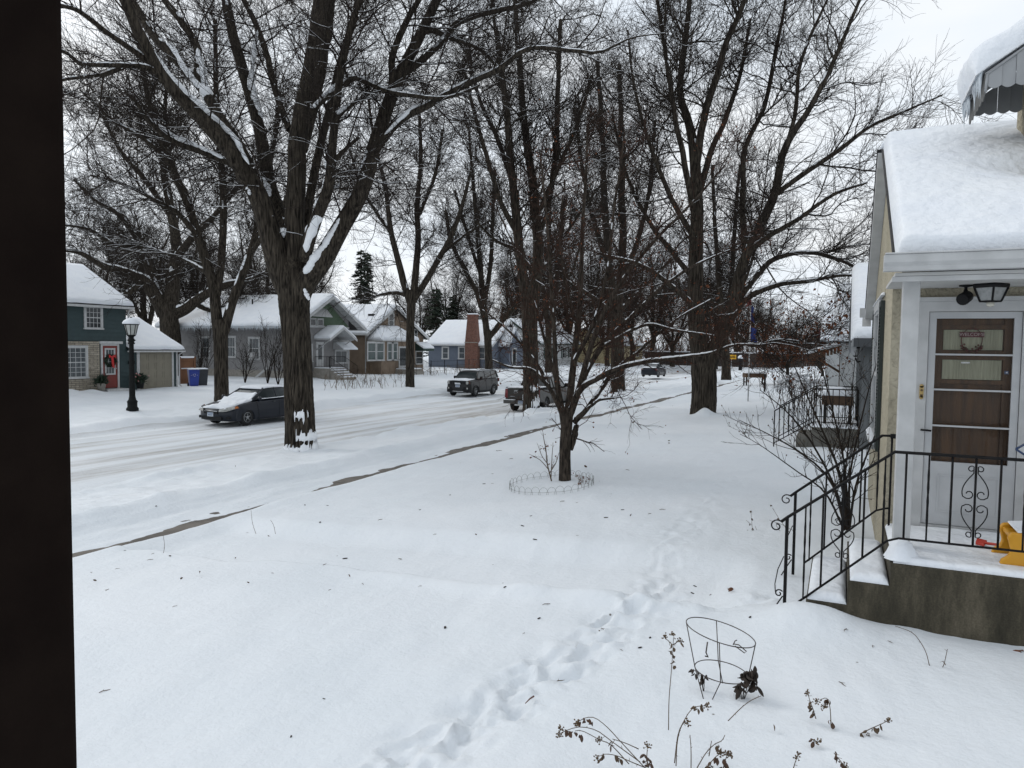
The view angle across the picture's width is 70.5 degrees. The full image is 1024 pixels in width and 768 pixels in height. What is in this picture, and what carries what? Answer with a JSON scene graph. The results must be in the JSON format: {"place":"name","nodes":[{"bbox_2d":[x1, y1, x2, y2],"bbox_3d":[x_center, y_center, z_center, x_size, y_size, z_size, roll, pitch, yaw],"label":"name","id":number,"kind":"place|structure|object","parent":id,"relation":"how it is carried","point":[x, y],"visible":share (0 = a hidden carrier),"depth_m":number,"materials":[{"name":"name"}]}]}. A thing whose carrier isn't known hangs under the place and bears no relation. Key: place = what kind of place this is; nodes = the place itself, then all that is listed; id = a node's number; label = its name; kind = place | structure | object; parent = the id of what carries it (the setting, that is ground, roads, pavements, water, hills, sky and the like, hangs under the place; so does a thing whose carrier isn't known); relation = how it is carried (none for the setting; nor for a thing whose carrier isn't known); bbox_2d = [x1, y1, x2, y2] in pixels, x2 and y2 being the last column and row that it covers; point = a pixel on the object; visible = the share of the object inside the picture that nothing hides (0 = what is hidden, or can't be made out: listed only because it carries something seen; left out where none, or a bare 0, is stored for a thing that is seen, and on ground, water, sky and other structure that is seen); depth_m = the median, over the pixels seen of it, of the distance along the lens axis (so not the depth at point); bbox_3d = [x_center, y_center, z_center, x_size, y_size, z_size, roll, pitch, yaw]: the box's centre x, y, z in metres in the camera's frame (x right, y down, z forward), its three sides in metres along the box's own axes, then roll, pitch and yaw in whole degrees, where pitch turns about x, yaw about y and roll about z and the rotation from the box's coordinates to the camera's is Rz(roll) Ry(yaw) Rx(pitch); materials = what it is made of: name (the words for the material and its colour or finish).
{"place":"outdoors","nodes":[
{"label":"outdoors","id":0,"kind":"place"},
{"bbox_2d":[70,366,737,491],"bbox_3d":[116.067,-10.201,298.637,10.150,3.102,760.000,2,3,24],"label":"road","id":1,"kind":"structure","parent":0,"point":[103,458],"depth_m":25.99,"materials":[{"name":"snow"}]},
{"bbox_2d":[199,384,283,424],"bbox_3d":[-10.527,0.789,29.946,2.140,1.490,4.832,2,3,26],"label":"parked sedan","id":2,"kind":"object","parent":1,"relation":"on","point":[246,405],"visible":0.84,"depth_m":28.81,"materials":[{"name":"black paint"}]},
{"bbox_2d":[447,368,498,396],"bbox_3d":[-2.565,-0.136,48.087,2.100,1.733,4.290,2,3,25],"label":"compact suv","id":3,"kind":"object","parent":1,"relation":"on","point":[459,382],"visible":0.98,"depth_m":47.15,"materials":[{"name":"grey paint"}]},
{"bbox_2d":[503,374,567,409],"bbox_3d":[1.516,0.394,38.038,2.200,1.824,5.510,2,3,24],"label":"pickup truck","id":4,"kind":"object","parent":1,"relation":"on","point":[545,397],"visible":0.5,"depth_m":36.05,"materials":[{"name":"grey paint"}]},
{"bbox_2d":[641,363,665,376],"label":"parked sedan","id":5,"kind":"object","parent":1,"relation":"on","point":[647,370],"visible":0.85,"depth_m":77.12,"materials":[{"name":"grey paint"}]},
{"bbox_2d":[668,243,755,368],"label":"bare tree","id":6,"kind":"object","parent":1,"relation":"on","point":[708,308],"visible":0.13,"depth_m":98.98,"materials":[{"name":"brown plant"}]},
{"bbox_2d":[72,370,777,557],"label":"sidewalk","id":7,"kind":"structure","parent":0,"point":[185,526],"depth_m":15.94,"materials":[{"name":"concrete"}]},
{"bbox_2d":[69,349,800,433],"bbox_3d":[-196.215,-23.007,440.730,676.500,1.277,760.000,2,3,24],"label":"lawn","id":8,"kind":"structure","parent":0,"point":[92,410],"depth_m":39.09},
{"bbox_2d":[91,373,108,390],"bbox_3d":[-21.916,-0.117,38.601,0.876,0.961,0.887,-1,3,-22],"label":"planter","id":9,"kind":"object","parent":8,"relation":"on","point":[100,382],"visible":1,"depth_m":38.54,"materials":[{"name":"concrete"}]},
{"bbox_2d":[66,233,137,308],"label":"bare tree","id":10,"kind":"object","parent":8,"relation":"on","point":[99,275],"visible":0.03,"depth_m":70.74,"materials":[{"name":"brown plant"}]},
{"bbox_2d":[66,215,169,322],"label":"bare tree","id":11,"kind":"object","parent":8,"relation":"on","point":[91,266],"visible":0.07,"depth_m":82.66,"materials":[{"name":"brown plant"}]},
{"bbox_2d":[66,263,185,391],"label":"teal house","id":12,"kind":"structure","parent":8,"relation":"on","point":[95,338],"depth_m":39.74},
{"bbox_2d":[68,345,89,378],"bbox_3d":[-22.732,-1.139,37.792,0.110,1.740,1.410,2,3,24],"label":"window","id":13,"kind":"structure","parent":12,"relation":"in","point":[77,354],"depth_m":37.92,"materials":[{"name":"white paint"}]},
{"bbox_2d":[83,307,103,329],"bbox_3d":[-22.327,-3.557,38.701,0.110,1.290,1.120,2,3,24],"label":"window","id":14,"kind":"structure","parent":12,"relation":"in","point":[92,318],"depth_m":38.70,"materials":[{"name":"glass"}]},
{"bbox_2d":[103,354,117,367],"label":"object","id":15,"kind":"object","parent":12,"relation":"attached to","point":[114,360],"depth_m":39.60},
{"bbox_2d":[103,346,117,387],"bbox_3d":[-21.982,-0.945,39.649,0.110,2.300,0.880,2,3,24],"label":"front door","id":16,"kind":"structure","parent":12,"relation":"in","point":[112,372],"depth_m":39.67,"materials":[{"name":"red paint"}]},
{"bbox_2d":[140,352,171,388],"bbox_3d":[-20.807,-0.806,42.365,0.045,2.160,2.180,2,3,24],"label":"garage door","id":17,"kind":"structure","parent":12,"relation":"in","point":[158,365],"depth_m":42.42,"materials":[{"name":"wood"}]},
{"bbox_2d":[122,317,139,410],"bbox_3d":[-15.704,-0.826,29.940,0.660,3.880,0.660,2,3,24],"label":"street lamp","id":18,"kind":"object","parent":8,"relation":"on","point":[131,324],"visible":1,"depth_m":29.85,"materials":[{"name":"black metal"}]},
{"bbox_2d":[135,372,148,388],"bbox_3d":[-20.927,-0.231,40.810,0.919,0.975,0.860,0,3,-19],"label":"planter","id":19,"kind":"object","parent":8,"relation":"on","point":[140,379],"visible":0.96,"depth_m":40.68,"materials":[{"name":"green plastic"}]},
{"bbox_2d":[76,185,215,325],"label":"bare tree","id":20,"kind":"object","parent":8,"relation":"on","point":[142,314],"visible":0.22,"depth_m":77.42,"materials":[{"name":"brown plant"}]},
{"bbox_2d":[64,77,286,355],"bbox_3d":[-27.539,-12.253,58.184,21.154,23.797,15.768,0,3,-8],"label":"oak tree","id":21,"kind":"object","parent":8,"relation":"on","point":[169,311],"visible":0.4,"depth_m":56.58,"materials":[{"name":"brown plant"}]},
{"bbox_2d":[178,356,195,383],"bbox_3d":[-20.710,-0.850,46.217,0.150,1.837,1.246,2,3,24],"label":"wooden fence","id":22,"kind":"object","parent":8,"relation":"on","point":[186,362],"visible":0.69,"depth_m":46.08,"materials":[{"name":"brown wood"}]},
{"bbox_2d":[146,203,235,313],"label":"bare tree","id":23,"kind":"object","parent":8,"relation":"on","point":[190,294],"visible":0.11,"depth_m":84.92,"materials":[{"name":"brown plant"}]},
{"bbox_2d":[187,368,199,385],"bbox_3d":[-19.573,-0.411,44.538,0.635,1.128,0.795,-1,4,-33],"label":"wheelie bin","id":24,"kind":"object","parent":8,"relation":"on","point":[193,376],"visible":1,"depth_m":44.28,"materials":[{"name":"plastic"}]},
{"bbox_2d":[190,326,209,367],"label":"leafless bush","id":25,"kind":"object","parent":8,"relation":"on","point":[197,338],"visible":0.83,"depth_m":50.17,"materials":[{"name":"brown plant"}]},
{"bbox_2d":[199,368,207,384],"bbox_3d":[-19.438,-0.446,45.437,0.635,1.128,0.795,-2,4,-37],"label":"wheelie bin","id":26,"kind":"object","parent":8,"relation":"on","point":[203,376],"visible":0.65,"depth_m":45.18,"materials":[{"name":"plastic"}]},
{"bbox_2d":[61,0,357,400],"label":"street tree","id":27,"kind":"object","parent":8,"relation":"on","point":[221,326],"visible":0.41,"depth_m":34.82,"materials":[{"name":"brown plant"}]},
{"bbox_2d":[191,314,232,367],"bbox_3d":[-21.123,-2.954,51.373,1.925,5.496,3.220,2,3,24],"label":"leafless bush","id":28,"kind":"object","parent":8,"relation":"on","point":[209,345],"visible":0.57,"depth_m":50.50,"materials":[{"name":"brown plant"}]},
{"bbox_2d":[180,234,274,302],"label":"bare tree","id":29,"kind":"object","parent":8,"relation":"on","point":[234,271],"visible":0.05,"depth_m":79.67,"materials":[{"name":"brown plant"}]},
{"bbox_2d":[230,333,265,382],"bbox_3d":[-17.666,-1.791,48.985,2.976,3.628,1.828,2,3,24],"label":"leafless bush","id":30,"kind":"object","parent":8,"relation":"on","point":[245,351],"visible":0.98,"depth_m":49.14,"materials":[{"name":"brown plant"}]},
{"bbox_2d":[155,293,366,379],"bbox_3d":[-19.602,-3.844,59.063,16.368,6.862,8.838,2,3,24],"label":"grey bungalow","id":31,"kind":"object","parent":8,"relation":"on","point":[332,337],"visible":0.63,"depth_m":56.53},
{"bbox_2d":[228,336,236,357],"bbox_3d":[-22.040,-2.921,56.872,1.100,1.728,0.110,2,3,24],"label":"window","id":32,"kind":"structure","parent":31,"relation":"in","point":[231,339],"depth_m":56.85,"materials":[{"name":"white paint"}]},
{"bbox_2d":[247,337,260,359],"bbox_3d":[-19.888,-2.755,55.897,1.250,1.778,0.110,2,3,24],"label":"window","id":33,"kind":"structure","parent":31,"relation":"in","point":[255,346],"depth_m":55.86,"materials":[{"name":"glass"}]},
{"bbox_2d":[316,342,323,366],"bbox_3d":[-14.927,-2.277,56.313,0.055,1.980,0.900,2,3,24],"label":"front door","id":34,"kind":"structure","parent":31,"relation":"in","point":[320,352],"depth_m":56.27,"materials":[{"name":"white paint"}]},
{"bbox_2d":[334,350,347,363],"bbox_3d":[-13.819,-2.217,58.704,0.110,1.140,1.660,2,3,24],"label":"window","id":35,"kind":"structure","parent":31,"relation":"in","point":[337,352],"depth_m":58.77,"materials":[{"name":"glass"}]},
{"bbox_2d":[200,199,321,295],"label":"bare tree","id":36,"kind":"object","parent":8,"relation":"on","point":[241,241],"visible":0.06,"depth_m":93.35,"materials":[{"name":"brown plant"}]},
{"bbox_2d":[252,312,281,382],"bbox_3d":[-16.149,-2.442,48.505,2.247,5.000,2.719,2,3,24],"label":"leafless bush","id":37,"kind":"object","parent":8,"relation":"on","point":[269,370],"visible":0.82,"depth_m":48.43,"materials":[{"name":"brown plant"}]},
{"bbox_2d":[260,332,282,383],"bbox_3d":[-15.144,-1.722,47.867,3.142,3.742,2.034,1,3,4],"label":"leafless bush","id":38,"kind":"object","parent":8,"relation":"on","point":[275,362],"visible":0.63,"depth_m":47.87,"materials":[{"name":"brown plant"}]},
{"bbox_2d":[262,250,348,303],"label":"bare tree","id":39,"kind":"object","parent":8,"relation":"on","point":[321,287],"visible":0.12,"depth_m":90.08,"materials":[{"name":"brown plant"}]},
{"bbox_2d":[349,250,375,303],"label":"spruce","id":40,"kind":"object","parent":8,"relation":"on","point":[361,268],"visible":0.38,"depth_m":91.22,"materials":[{"name":"green plant"}]},
{"bbox_2d":[344,304,433,374],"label":"tan cottage","id":41,"kind":"structure","parent":8,"relation":"on","point":[384,351],"depth_m":64.89,"materials":[{"name":"brick"}]},
{"bbox_2d":[366,341,376,360],"bbox_3d":[-11.980,-2.796,61.990,0.110,1.678,1.400,2,3,24],"label":"window","id":42,"kind":"structure","parent":41,"relation":"in","point":[371,345],"depth_m":61.96,"materials":[{"name":"glass"}]},
{"bbox_2d":[376,342,384,360],"bbox_3d":[-11.460,-2.847,63.128,0.110,1.678,1.300,2,3,24],"label":"window","id":43,"kind":"structure","parent":41,"relation":"in","point":[380,346],"depth_m":63.18,"materials":[{"name":"white paint"}]},
{"bbox_2d":[387,342,393,360],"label":"window","id":44,"kind":"structure","parent":41,"relation":"in","point":[389,344],"depth_m":64.47,"materials":[{"name":"white paint"}]},
{"bbox_2d":[398,346,405,367],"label":"front door","id":45,"kind":"structure","parent":41,"relation":"in","point":[401,352],"depth_m":66.18,"materials":[{"name":"white paint"}]},
{"bbox_2d":[376,272,444,333],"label":"bare tree","id":46,"kind":"object","parent":8,"relation":"on","point":[419,313],"visible":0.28,"depth_m":107.58,"materials":[{"name":"brown plant"}]},
{"bbox_2d":[322,68,504,386],"bbox_3d":[-6.981,-10.458,49.670,13.379,21.813,8.901,1,3,3],"label":"street tree","id":47,"kind":"object","parent":8,"relation":"on","point":[414,293],"visible":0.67,"depth_m":49.13,"materials":[{"name":"brown plant"}]},
{"bbox_2d":[422,288,447,356],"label":"spruce","id":48,"kind":"object","parent":8,"relation":"on","point":[435,322],"visible":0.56,"depth_m":97.36,"materials":[{"name":"green plant"}]},
{"bbox_2d":[405,256,479,324],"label":"bare tree","id":49,"kind":"object","parent":8,"relation":"on","point":[458,297],"visible":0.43,"depth_m":109.96,"materials":[{"name":"brown plant"}]},
{"bbox_2d":[442,295,463,320],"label":"spruce","id":50,"kind":"object","parent":8,"relation":"on","point":[452,313],"visible":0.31,"depth_m":109.34,"materials":[{"name":"green plant"}]},
{"bbox_2d":[444,290,504,319],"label":"bare tree","id":51,"kind":"object","parent":8,"relation":"on","point":[491,299],"visible":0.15,"depth_m":118.66,"materials":[{"name":"brown plant"}]},
{"bbox_2d":[427,313,522,368],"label":"blue house","id":52,"kind":"structure","parent":8,"relation":"on","point":[461,341],"depth_m":84.33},
{"bbox_2d":[412,102,572,368],"bbox_3d":[-1.413,-12.080,60.052,13.908,24.723,9.284,1,3,-1],"label":"street tree","id":53,"kind":"object","parent":8,"relation":"on","point":[478,263],"visible":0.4,"depth_m":59.57,"materials":[{"name":"brown plant"}]},
{"bbox_2d":[484,245,549,319],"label":"bare tree","id":54,"kind":"object","parent":8,"relation":"on","point":[508,297],"visible":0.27,"depth_m":107.09,"materials":[{"name":"brown plant"}]},
{"bbox_2d":[509,318,580,365],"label":"white house","id":55,"kind":"structure","parent":8,"relation":"on","point":[561,354],"depth_m":101.68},
{"bbox_2d":[496,184,599,372],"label":"street tree","id":56,"kind":"object","parent":8,"relation":"on","point":[548,291],"visible":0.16,"depth_m":77.28,"materials":[{"name":"brown plant"}]},
{"bbox_2d":[525,236,603,332],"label":"bare tree","id":57,"kind":"object","parent":8,"relation":"on","point":[560,310],"visible":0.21,"depth_m":111.02,"materials":[{"name":"brown plant"}]},
{"bbox_2d":[560,232,639,326],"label":"bare tree","id":58,"kind":"object","parent":8,"relation":"on","point":[598,265],"visible":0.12,"depth_m":118.50,"materials":[{"name":"brown plant"}]},
{"bbox_2d":[572,328,643,363],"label":"yellow house","id":59,"kind":"structure","parent":8,"relation":"on","point":[581,357],"depth_m":116.78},
{"bbox_2d":[567,266,652,365],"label":"bare tree","id":60,"kind":"object","parent":8,"relation":"on","point":[603,325],"visible":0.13,"depth_m":104.21,"materials":[{"name":"brown plant"}]},
{"bbox_2d":[593,237,659,360],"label":"bare tree","id":61,"kind":"object","parent":8,"relation":"on","point":[631,353],"visible":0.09,"depth_m":114.15,"materials":[{"name":"brown plant"}]},
{"bbox_2d":[631,241,708,350],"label":"bare tree","id":62,"kind":"object","parent":8,"relation":"on","point":[648,321],"visible":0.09,"depth_m":124.91,"materials":[{"name":"brown plant"}]},
{"bbox_2d":[633,272,715,366],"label":"bare tree","id":63,"kind":"object","parent":8,"relation":"on","point":[672,364],"visible":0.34,"depth_m":108.51,"materials":[{"name":"brown plant"}]},
{"bbox_2d":[561,321,812,362],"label":"brush","id":64,"kind":"object","parent":8,"relation":"on","point":[680,348],"visible":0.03,"depth_m":133.65,"materials":[{"name":"brown plant"}]},
{"bbox_2d":[645,351,825,367],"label":"board fence","id":65,"kind":"object","parent":8,"relation":"on","point":[687,363],"visible":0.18,"depth_m":109.03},
{"bbox_2d":[61,0,1023,350],"label":"sky","id":66,"kind":"structure","parent":0,"point":[970,22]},
{"bbox_2d":[71,365,1023,767],"bbox_3d":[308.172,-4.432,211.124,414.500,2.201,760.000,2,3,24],"label":"snowy lawn","id":67,"kind":"structure","parent":0,"point":[261,647],"depth_m":6.59,"materials":[{"name":"snow"}]},
{"bbox_2d":[0,0,76,767],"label":"porch post","id":68,"kind":"object","parent":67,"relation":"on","point":[37,699],"depth_m":0.64,"materials":[{"name":"brown paint"}]},
{"bbox_2d":[61,0,709,451],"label":"elm tree","id":69,"kind":"object","parent":67,"relation":"on","point":[297,268],"visible":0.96,"depth_m":19.71,"materials":[{"name":"brown plant"}]},
{"bbox_2d":[405,0,641,411],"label":"street tree","id":70,"kind":"object","parent":67,"relation":"on","point":[525,136],"visible":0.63,"depth_m":33.70,"materials":[{"name":"brown plant"}]},
{"bbox_2d":[530,430,558,480],"bbox_3d":[0.630,1.328,13.535,0.619,0.958,0.254,0,3,-10],"label":"sapling","id":71,"kind":"object","parent":67,"relation":"on","point":[552,465],"visible":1,"depth_m":13.51,"materials":[{"name":"brown plant"}]},
{"bbox_2d":[509,470,593,494],"bbox_3d":[0.720,1.802,13.207,1.525,0.315,1.604,2,3,24],"label":"wire edging","id":72,"kind":"object","parent":67,"relation":"on","point":[552,487],"visible":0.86,"depth_m":12.81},
{"bbox_2d":[555,717,644,767],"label":"dried flower stalk","id":73,"kind":"object","parent":67,"relation":"on","point":[569,733],"visible":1,"depth_m":3.98,"materials":[{"name":"brown plant"}]},
{"bbox_2d":[593,754,645,767],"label":"dried flower stalk","id":74,"kind":"object","parent":67,"relation":"on","point":[617,759],"visible":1,"depth_m":3.97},
{"bbox_2d":[531,41,709,392],"bbox_3d":[7.576,-11.634,50.477,12.646,24.840,11.631,0,3,-9],"label":"street tree","id":75,"kind":"object","parent":67,"relation":"on","point":[617,349],"visible":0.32,"depth_m":49.06,"materials":[{"name":"brown plant"}]},
{"bbox_2d":[459,89,832,480],"bbox_3d":[1.982,-1.831,13.602,6.592,7.729,4.784,1,3,5],"label":"fruit tree","id":76,"kind":"object","parent":67,"relation":"on","point":[568,436],"visible":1,"depth_m":13.33,"materials":[{"name":"brown plant"}]},
{"bbox_2d":[640,741,653,767],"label":"dried flower stalk","id":77,"kind":"object","parent":67,"relation":"on","point":[647,760],"visible":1,"depth_m":3.96,"materials":[{"name":"brown plant"}]},
{"bbox_2d":[662,631,683,729],"bbox_3d":[0.968,1.796,4.400,0.132,0.598,0.066,0,3,-14],"label":"dried flower stalk","id":78,"kind":"object","parent":67,"relation":"on","point":[674,649],"visible":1,"depth_m":4.39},
{"bbox_2d":[674,702,710,765],"bbox_3d":[0.996,1.926,4.002,0.205,0.342,0.060,0,3,-7],"label":"dried flower stalk","id":79,"kind":"object","parent":67,"relation":"on","point":[694,708],"visible":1,"depth_m":3.99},
{"bbox_2d":[705,750,732,767],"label":"dried flower stalk","id":80,"kind":"object","parent":67,"relation":"on","point":[724,763],"visible":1,"depth_m":3.97,"materials":[{"name":"brown plant"}]},
{"bbox_2d":[686,617,755,699],"bbox_3d":[1.410,1.890,4.923,0.459,0.527,0.460,2,3,24],"label":"tomato cage","id":81,"kind":"object","parent":67,"relation":"on","point":[718,660],"visible":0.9,"depth_m":4.88,"materials":[{"name":"metal"}]},
{"bbox_2d":[660,128,799,379],"bbox_3d":[17.112,-10.900,58.873,10.917,21.185,8.708,1,3,0],"label":"street tree","id":82,"kind":"object","parent":67,"relation":"on","point":[721,301],"visible":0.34,"depth_m":59.07,"materials":[{"name":"brown plant"}]},
{"bbox_2d":[732,666,763,699],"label":"withered plant","id":83,"kind":"object","parent":67,"relation":"on","point":[749,678],"visible":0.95,"depth_m":4.79,"materials":[{"name":"brown plant"}]},
{"bbox_2d":[747,300,756,400],"bbox_3d":[11.259,-1.492,34.220,0.660,5.053,0.150,1,3,5],"label":"flag pole","id":84,"kind":"object","parent":67,"relation":"on","point":[752,330],"visible":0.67,"depth_m":34.18,"materials":[{"name":"metal"}]},
{"bbox_2d":[742,372,766,384],"bbox_3d":[17.278,-0.348,51.657,1.500,1.060,0.699,1,3,0],"label":"raised planter","id":85,"kind":"object","parent":67,"relation":"on","point":[752,375],"visible":0.59,"depth_m":51.30,"materials":[{"name":"brown wood"}]},
{"bbox_2d":[729,298,782,351],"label":"bare tree","id":86,"kind":"object","parent":67,"relation":"on","point":[736,339],"visible":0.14,"depth_m":116.52,"materials":[{"name":"brown plant"}]},
{"bbox_2d":[736,281,788,351],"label":"bare tree","id":87,"kind":"object","parent":67,"relation":"on","point":[758,317],"visible":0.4,"depth_m":109.47,"materials":[{"name":"brown plant"}]},
{"bbox_2d":[542,0,1013,413],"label":"maple tree","id":88,"kind":"object","parent":67,"relation":"on","point":[704,384],"visible":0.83,"depth_m":25.89,"materials":[{"name":"brown plant"}]},
{"bbox_2d":[742,305,825,381],"bbox_3d":[19.142,-2.631,49.362,4.400,5.985,6.458,0,3,-19],"label":"young oak","id":89,"kind":"object","parent":67,"relation":"on","point":[792,355],"visible":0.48,"depth_m":50.04,"materials":[{"name":"brown plant"}]},
{"bbox_2d":[760,367,826,411],"bbox_3d":[10.953,0.173,28.237,2.163,1.816,2.942,-1,3,-21],"label":"snowy bush","id":90,"kind":"object","parent":67,"relation":"on","point":[792,382],"visible":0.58,"depth_m":27.93,"materials":[{"name":"red plant"}]},
{"bbox_2d":[774,308,814,349],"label":"bare tree","id":91,"kind":"object","parent":67,"relation":"on","point":[802,327],"visible":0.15,"depth_m":122.52,"materials":[{"name":"brown plant"}]},
{"bbox_2d":[721,310,876,530],"bbox_3d":[3.604,0.426,8.833,2.796,2.699,1.793,0,3,-8],"label":"bare shrub","id":92,"kind":"object","parent":67,"relation":"on","point":[841,446],"visible":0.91,"depth_m":8.85,"materials":[{"name":"brown plant"}]},
{"bbox_2d":[773,262,871,449],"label":"grey house","id":93,"kind":"structure","parent":67,"relation":"on","point":[860,333],"depth_m":16.91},
{"bbox_2d":[822,386,853,424],"bbox_3d":[7.734,0.530,17.236,0.710,0.956,0.540,2,3,24],"label":"railing planter","id":94,"kind":"object","parent":93,"relation":"on","point":[834,396],"visible":0.6,"depth_m":17.01,"materials":[{"name":"brown wood"}]},
{"bbox_2d":[813,698,834,728],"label":"dried flower stalk","id":95,"kind":"object","parent":67,"relation":"on","point":[826,702],"visible":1,"depth_m":4.35,"materials":[{"name":"brown plant"}]},
{"bbox_2d":[818,298,840,385],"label":"red trimmed house","id":96,"kind":"structure","parent":67,"relation":"on","point":[833,381],"depth_m":45.79,"materials":[{"name":"white"}]},
{"bbox_2d":[808,282,856,403],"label":"white house","id":97,"kind":"structure","parent":67,"relation":"on","point":[850,366],"depth_m":30.03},
{"bbox_2d":[860,717,891,737],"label":"dried flower stalk","id":98,"kind":"object","parent":67,"relation":"on","point":[876,730],"visible":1,"depth_m":4.25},
{"bbox_2d":[806,16,1023,645],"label":"stucco house","id":99,"kind":"structure","parent":67,"relation":"on","point":[943,310],"depth_m":6.75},
{"bbox_2d":[781,434,895,574],"bbox_3d":[3.212,1.250,7.199,1.034,1.573,0.060,2,3,24],"label":"stair railing","id":100,"kind":"object","parent":99,"relation":"attached to","point":[891,436],"visible":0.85,"depth_m":7.17,"materials":[{"name":"black metal"}]},
{"bbox_2d":[866,299,883,448],"bbox_3d":[4.759,-0.149,9.506,0.105,1.810,1.680,2,3,24],"label":"window","id":101,"kind":"structure","parent":99,"relation":"in","point":[876,308],"depth_m":10.08,"materials":[{"name":"white paint"}]},
{"bbox_2d":[771,450,1023,603],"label":"stair railing","id":102,"kind":"object","parent":99,"relation":"attached to","point":[843,504],"visible":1,"depth_m":5.92,"materials":[{"name":"black metal"}]},
{"bbox_2d":[920,312,1022,529],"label":"storm door","id":103,"kind":"structure","parent":99,"relation":"in","point":[940,471],"depth_m":6.84,"materials":[{"name":"paint"}]},
{"bbox_2d":[931,318,1013,464],"bbox_3d":[4.350,0.342,6.902,0.740,2.040,0.094,2,3,24],"label":"inner door","id":104,"kind":"structure","parent":99,"relation":"in","point":[986,335],"depth_m":6.88,"materials":[{"name":"wood"}]},
{"bbox_2d":[991,521,1023,565],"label":"toy slide","id":105,"kind":"object","parent":99,"relation":"on","point":[1011,534],"visible":0.94,"depth_m":5.76,"materials":[{"name":"yellow plastic"}]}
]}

